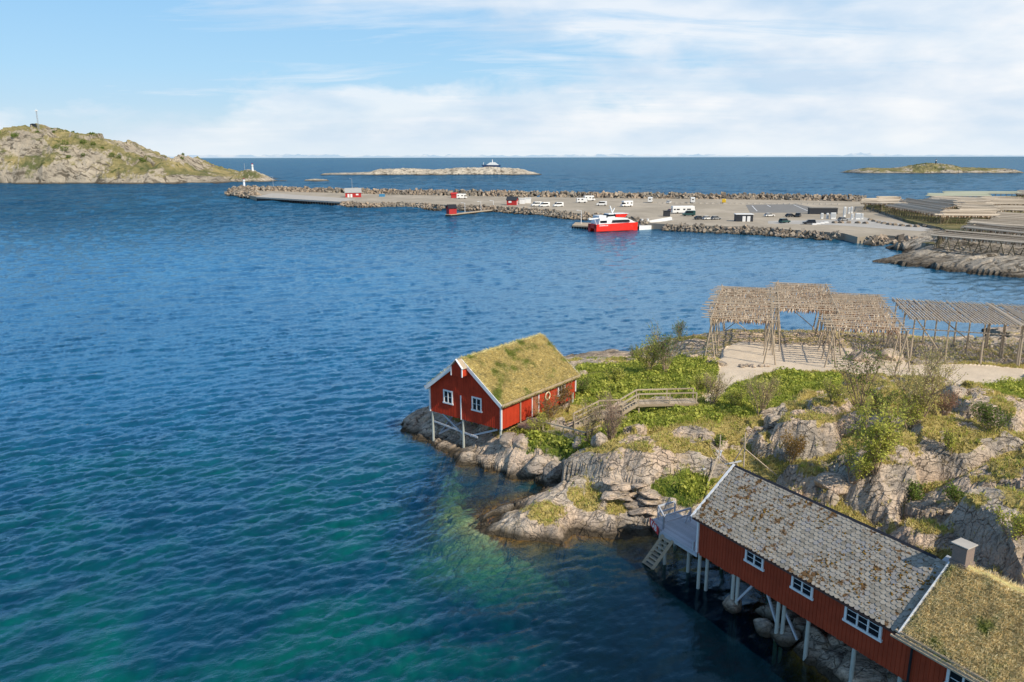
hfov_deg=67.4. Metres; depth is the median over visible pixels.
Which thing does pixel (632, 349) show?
shrub
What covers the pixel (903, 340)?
leaning poles
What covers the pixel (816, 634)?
boulder
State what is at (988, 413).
shrub
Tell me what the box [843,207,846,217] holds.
utility cabinet
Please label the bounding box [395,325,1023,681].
ground
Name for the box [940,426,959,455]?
shrub
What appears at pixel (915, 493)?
shrub
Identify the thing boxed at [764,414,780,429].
boulder
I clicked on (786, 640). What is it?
boulder
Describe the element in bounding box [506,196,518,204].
waiting house
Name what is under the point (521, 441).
boulder
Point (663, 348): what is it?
shrub
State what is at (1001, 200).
fish drying rack
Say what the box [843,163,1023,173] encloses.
island
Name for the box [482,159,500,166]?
yacht
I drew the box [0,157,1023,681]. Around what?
sea
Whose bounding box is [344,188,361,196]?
quay house
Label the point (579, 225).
ferry pier
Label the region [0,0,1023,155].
sky
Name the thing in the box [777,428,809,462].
shrub
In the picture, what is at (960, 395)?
boulder
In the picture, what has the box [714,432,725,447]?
shrub
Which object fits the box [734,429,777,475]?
crossed poles
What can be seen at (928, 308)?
fish drying rack
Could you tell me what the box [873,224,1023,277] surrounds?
headland
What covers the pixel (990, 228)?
fish drying rack
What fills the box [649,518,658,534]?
sign
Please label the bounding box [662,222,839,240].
shore rubble
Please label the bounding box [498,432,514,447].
boulder
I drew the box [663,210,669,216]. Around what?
container
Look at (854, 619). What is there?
window
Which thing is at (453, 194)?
shed
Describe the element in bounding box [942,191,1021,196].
fish drying rack
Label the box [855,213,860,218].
utility cabinet
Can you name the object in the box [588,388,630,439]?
shrub
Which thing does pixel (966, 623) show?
turf roof house
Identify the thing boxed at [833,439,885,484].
shrub
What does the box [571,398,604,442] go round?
shrub
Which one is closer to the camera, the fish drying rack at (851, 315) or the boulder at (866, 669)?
the boulder at (866, 669)
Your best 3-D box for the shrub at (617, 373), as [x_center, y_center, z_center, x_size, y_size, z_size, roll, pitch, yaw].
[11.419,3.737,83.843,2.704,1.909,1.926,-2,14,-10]
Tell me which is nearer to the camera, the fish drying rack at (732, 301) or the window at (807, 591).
the window at (807, 591)
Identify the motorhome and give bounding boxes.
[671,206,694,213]
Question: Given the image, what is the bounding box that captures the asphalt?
[746,204,808,212]
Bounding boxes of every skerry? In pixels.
[304,179,328,180]
[321,167,541,174]
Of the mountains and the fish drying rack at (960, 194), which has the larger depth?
the mountains
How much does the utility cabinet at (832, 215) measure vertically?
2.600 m
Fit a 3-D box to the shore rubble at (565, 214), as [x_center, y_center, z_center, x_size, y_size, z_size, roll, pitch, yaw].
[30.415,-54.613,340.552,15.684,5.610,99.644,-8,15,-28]
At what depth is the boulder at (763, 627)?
44.37 m
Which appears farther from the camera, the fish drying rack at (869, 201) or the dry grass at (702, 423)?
the fish drying rack at (869, 201)
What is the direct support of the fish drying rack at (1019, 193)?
on the field ground at (952, 225)
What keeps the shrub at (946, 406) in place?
on the ground at (502, 523)
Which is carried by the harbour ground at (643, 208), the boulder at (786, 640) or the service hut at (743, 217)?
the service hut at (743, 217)
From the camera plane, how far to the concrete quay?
476.70 m
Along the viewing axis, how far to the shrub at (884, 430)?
52.47 m
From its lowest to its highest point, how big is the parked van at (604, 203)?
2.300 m
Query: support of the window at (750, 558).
in the boathouse at (855, 585)
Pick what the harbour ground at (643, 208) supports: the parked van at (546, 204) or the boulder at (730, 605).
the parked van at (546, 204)
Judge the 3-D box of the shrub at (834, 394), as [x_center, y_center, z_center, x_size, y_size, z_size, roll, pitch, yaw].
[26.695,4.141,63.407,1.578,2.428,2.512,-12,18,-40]
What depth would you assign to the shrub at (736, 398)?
68.96 m
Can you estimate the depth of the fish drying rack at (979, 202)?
351.31 m
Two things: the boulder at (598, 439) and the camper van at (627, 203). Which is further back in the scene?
the camper van at (627, 203)
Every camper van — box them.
[456,194,466,198]
[584,196,594,200]
[620,201,632,206]
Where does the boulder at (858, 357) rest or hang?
on the ground at (502, 523)
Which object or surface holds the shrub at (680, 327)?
on the ground at (502, 523)
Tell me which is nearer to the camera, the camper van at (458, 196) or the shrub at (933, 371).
the shrub at (933, 371)
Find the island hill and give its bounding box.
[0,123,276,183]
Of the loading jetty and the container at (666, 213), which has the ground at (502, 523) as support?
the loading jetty
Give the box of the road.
[768,217,928,230]
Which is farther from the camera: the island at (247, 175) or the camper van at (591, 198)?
the island at (247, 175)
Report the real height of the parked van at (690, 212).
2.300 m
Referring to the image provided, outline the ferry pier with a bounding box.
[572,222,587,228]
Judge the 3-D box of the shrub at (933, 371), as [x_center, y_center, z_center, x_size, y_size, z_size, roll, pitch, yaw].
[30.071,3.075,56.968,6.267,6.783,6.712,8,16,30]
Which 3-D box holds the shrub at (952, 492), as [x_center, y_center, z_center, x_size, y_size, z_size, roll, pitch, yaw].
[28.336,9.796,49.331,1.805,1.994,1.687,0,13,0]
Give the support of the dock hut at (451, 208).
on the floating dock
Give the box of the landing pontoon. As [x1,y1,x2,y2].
[639,219,651,229]
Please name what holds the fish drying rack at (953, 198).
on the field ground at (952, 225)
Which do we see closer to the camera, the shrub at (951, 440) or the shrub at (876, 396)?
the shrub at (951, 440)
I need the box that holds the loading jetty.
[642,501,721,572]
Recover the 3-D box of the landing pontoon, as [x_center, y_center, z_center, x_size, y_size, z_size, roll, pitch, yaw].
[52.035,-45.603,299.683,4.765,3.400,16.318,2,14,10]
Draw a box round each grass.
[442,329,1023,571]
[454,328,1023,577]
[515,335,1023,530]
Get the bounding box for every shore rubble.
[226,188,260,198]
[339,201,517,213]
[513,206,648,227]
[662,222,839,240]
[863,234,923,245]
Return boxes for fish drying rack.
[701,284,777,364]
[766,280,843,354]
[812,293,910,371]
[860,198,886,210]
[876,196,907,209]
[884,203,950,223]
[891,297,1023,365]
[901,198,954,213]
[920,197,962,208]
[926,193,991,196]
[929,196,996,200]
[930,230,1023,254]
[934,209,999,223]
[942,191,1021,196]
[953,198,993,208]
[955,204,1003,217]
[960,222,1023,235]
[966,219,1023,235]
[982,196,1023,204]
[986,303,1023,365]
[991,212,1023,220]
[993,205,1023,212]
[1015,190,1023,196]
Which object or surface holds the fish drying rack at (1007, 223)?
on the field ground at (952, 225)
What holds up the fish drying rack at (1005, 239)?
on the field ground at (952, 225)
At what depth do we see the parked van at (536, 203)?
396.61 m
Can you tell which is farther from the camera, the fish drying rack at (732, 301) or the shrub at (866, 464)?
the fish drying rack at (732, 301)
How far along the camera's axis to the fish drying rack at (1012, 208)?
313.06 m
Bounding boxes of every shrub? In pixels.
[527,409,551,430]
[529,386,565,424]
[558,376,574,409]
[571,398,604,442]
[576,374,594,393]
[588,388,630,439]
[604,367,628,381]
[628,344,640,359]
[632,332,664,369]
[647,318,696,371]
[672,320,686,335]
[686,373,711,389]
[699,371,733,404]
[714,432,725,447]
[723,384,750,405]
[739,370,781,414]
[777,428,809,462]
[820,375,851,403]
[828,344,888,407]
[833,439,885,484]
[845,390,911,474]
[865,387,904,408]
[876,338,968,419]
[887,383,937,428]
[907,478,926,500]
[931,386,961,416]
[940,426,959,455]
[941,479,966,505]
[968,397,1017,430]
[986,503,1023,540]
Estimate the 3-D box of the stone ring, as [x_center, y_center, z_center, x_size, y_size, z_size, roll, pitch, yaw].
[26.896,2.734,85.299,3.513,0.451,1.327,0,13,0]
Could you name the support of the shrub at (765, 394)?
on the ground at (502, 523)
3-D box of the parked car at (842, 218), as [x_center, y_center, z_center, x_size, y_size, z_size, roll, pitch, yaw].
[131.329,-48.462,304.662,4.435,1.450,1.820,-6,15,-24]
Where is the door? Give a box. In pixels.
[531,395,538,416]
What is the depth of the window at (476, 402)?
69.90 m
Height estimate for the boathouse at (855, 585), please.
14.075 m
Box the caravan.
[576,198,586,202]
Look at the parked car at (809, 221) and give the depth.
288.27 m
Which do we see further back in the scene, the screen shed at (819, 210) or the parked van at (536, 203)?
the parked van at (536, 203)
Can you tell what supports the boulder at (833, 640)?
on the ground at (502, 523)
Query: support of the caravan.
on the harbour ground at (643, 208)
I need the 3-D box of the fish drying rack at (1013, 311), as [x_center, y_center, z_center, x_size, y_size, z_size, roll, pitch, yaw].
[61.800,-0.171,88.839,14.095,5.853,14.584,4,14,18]
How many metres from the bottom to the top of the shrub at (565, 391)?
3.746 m
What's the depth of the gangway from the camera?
302.79 m
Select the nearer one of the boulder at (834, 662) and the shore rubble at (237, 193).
the boulder at (834, 662)
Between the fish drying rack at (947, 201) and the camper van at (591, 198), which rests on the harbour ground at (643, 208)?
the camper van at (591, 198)
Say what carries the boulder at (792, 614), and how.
on the ground at (502, 523)
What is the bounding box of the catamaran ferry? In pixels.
[588,206,637,231]
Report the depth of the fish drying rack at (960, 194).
424.73 m
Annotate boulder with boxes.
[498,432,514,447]
[512,433,528,449]
[525,455,550,474]
[543,460,562,478]
[572,436,586,449]
[590,432,607,446]
[719,360,726,365]
[722,594,741,613]
[753,618,774,637]
[755,601,781,623]
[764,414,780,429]
[769,623,801,650]
[781,609,799,621]
[792,617,818,634]
[802,625,828,641]
[814,472,847,495]
[826,633,843,644]
[826,650,843,669]
[833,650,893,681]
[847,351,867,361]
[877,348,903,360]
[887,669,905,681]
[941,384,965,400]
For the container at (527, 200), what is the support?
on the harbour ground at (643, 208)
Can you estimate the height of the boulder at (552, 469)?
1.429 m
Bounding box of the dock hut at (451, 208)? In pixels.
[446,204,456,213]
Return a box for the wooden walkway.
[517,388,698,440]
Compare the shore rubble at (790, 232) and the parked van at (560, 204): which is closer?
the shore rubble at (790, 232)
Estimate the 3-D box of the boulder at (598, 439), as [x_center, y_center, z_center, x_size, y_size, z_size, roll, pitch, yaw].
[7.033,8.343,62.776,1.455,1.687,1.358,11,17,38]
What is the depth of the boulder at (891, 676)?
39.49 m
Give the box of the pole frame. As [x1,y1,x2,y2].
[706,435,727,485]
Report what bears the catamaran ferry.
on the sea
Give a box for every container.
[519,198,524,203]
[525,198,530,202]
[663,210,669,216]
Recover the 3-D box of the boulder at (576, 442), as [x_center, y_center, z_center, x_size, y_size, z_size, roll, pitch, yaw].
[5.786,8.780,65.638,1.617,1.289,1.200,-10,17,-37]
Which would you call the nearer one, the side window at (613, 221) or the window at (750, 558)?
the window at (750, 558)
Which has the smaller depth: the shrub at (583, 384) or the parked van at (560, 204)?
the shrub at (583, 384)
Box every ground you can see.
[244,191,927,243]
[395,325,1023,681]
[866,196,1023,247]
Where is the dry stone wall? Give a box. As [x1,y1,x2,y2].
[600,477,661,515]
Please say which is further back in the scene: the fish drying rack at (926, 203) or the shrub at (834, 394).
the fish drying rack at (926, 203)
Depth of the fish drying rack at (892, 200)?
374.53 m
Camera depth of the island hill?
854.93 m
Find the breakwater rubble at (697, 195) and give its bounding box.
[224,185,866,200]
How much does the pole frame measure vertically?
3.456 m
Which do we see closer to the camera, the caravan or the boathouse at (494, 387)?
the boathouse at (494, 387)
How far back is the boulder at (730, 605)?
46.65 m
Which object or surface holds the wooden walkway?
on the ground at (502, 523)
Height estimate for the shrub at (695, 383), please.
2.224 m
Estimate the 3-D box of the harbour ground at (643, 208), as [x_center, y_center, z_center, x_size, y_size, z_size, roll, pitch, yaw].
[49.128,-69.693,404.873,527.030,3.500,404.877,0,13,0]
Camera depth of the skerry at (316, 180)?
913.86 m
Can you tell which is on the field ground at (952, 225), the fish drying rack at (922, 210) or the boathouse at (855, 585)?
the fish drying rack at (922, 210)
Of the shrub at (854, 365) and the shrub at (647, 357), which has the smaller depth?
the shrub at (854, 365)
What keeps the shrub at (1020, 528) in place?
on the ground at (502, 523)
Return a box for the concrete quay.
[256,193,353,205]
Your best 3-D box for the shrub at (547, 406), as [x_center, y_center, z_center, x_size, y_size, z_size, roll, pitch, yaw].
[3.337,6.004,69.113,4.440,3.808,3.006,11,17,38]
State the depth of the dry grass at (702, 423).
61.40 m
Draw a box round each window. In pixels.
[443,389,453,404]
[471,396,482,412]
[557,384,564,396]
[612,220,629,222]
[743,549,764,571]
[789,576,813,600]
[842,606,882,642]
[944,669,969,681]
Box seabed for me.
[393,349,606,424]
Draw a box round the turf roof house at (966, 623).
[890,538,1023,681]
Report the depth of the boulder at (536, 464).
65.29 m
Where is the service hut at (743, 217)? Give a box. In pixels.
[734,213,753,221]
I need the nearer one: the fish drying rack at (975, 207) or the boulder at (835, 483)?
the boulder at (835, 483)
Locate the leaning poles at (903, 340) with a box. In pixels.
[889,334,916,355]
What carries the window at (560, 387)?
in the boathouse at (494, 387)
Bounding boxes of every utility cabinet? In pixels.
[830,213,835,218]
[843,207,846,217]
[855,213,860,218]
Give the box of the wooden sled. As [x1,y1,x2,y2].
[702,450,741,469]
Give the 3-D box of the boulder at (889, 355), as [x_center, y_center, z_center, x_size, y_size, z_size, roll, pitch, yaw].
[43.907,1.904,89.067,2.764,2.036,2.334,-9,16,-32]
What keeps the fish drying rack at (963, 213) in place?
on the field ground at (952, 225)
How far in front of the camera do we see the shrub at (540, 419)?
68.41 m
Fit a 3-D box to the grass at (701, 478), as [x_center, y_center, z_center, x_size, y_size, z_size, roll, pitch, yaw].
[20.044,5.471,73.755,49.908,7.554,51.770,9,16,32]
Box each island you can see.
[229,169,277,181]
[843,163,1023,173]
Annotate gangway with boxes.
[649,217,671,221]
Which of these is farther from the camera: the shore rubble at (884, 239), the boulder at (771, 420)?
the shore rubble at (884, 239)
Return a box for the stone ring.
[738,364,769,367]
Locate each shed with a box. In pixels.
[450,192,457,197]
[807,207,837,213]
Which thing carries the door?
in the boathouse at (494, 387)
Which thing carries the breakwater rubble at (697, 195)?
on the harbour ground at (643, 208)
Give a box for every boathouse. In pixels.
[424,332,581,447]
[690,464,947,681]
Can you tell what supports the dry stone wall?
on the ground at (502, 523)
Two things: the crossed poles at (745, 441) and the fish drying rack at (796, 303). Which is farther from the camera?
the fish drying rack at (796, 303)
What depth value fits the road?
288.03 m
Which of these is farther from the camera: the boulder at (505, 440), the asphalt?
the asphalt
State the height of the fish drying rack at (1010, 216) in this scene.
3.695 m
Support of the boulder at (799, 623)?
on the ground at (502, 523)
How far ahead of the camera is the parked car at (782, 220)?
293.82 m
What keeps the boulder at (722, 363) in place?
on the ground at (502, 523)
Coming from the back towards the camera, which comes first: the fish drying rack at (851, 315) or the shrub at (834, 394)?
the fish drying rack at (851, 315)
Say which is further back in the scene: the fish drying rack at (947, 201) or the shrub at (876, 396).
the fish drying rack at (947, 201)
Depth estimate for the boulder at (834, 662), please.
41.37 m
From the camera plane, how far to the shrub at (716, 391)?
70.85 m
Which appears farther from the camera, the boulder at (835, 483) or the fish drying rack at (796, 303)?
the fish drying rack at (796, 303)
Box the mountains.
[167,152,1023,157]
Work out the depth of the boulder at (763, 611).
45.84 m
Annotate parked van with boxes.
[531,202,541,205]
[539,202,549,206]
[553,202,563,206]
[596,201,606,205]
[682,210,695,215]
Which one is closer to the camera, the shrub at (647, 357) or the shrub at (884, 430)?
the shrub at (884, 430)
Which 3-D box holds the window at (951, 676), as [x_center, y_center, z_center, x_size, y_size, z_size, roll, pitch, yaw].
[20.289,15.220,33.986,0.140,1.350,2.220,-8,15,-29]
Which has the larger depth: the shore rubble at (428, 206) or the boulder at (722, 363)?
the shore rubble at (428, 206)
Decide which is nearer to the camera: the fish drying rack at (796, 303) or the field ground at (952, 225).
the fish drying rack at (796, 303)
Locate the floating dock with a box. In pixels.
[445,205,517,215]
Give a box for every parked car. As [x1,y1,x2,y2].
[778,218,790,222]
[802,219,815,223]
[837,217,848,220]
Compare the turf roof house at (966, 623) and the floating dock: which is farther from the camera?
the floating dock
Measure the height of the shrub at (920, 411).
3.895 m
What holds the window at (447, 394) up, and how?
in the boathouse at (494, 387)
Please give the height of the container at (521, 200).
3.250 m

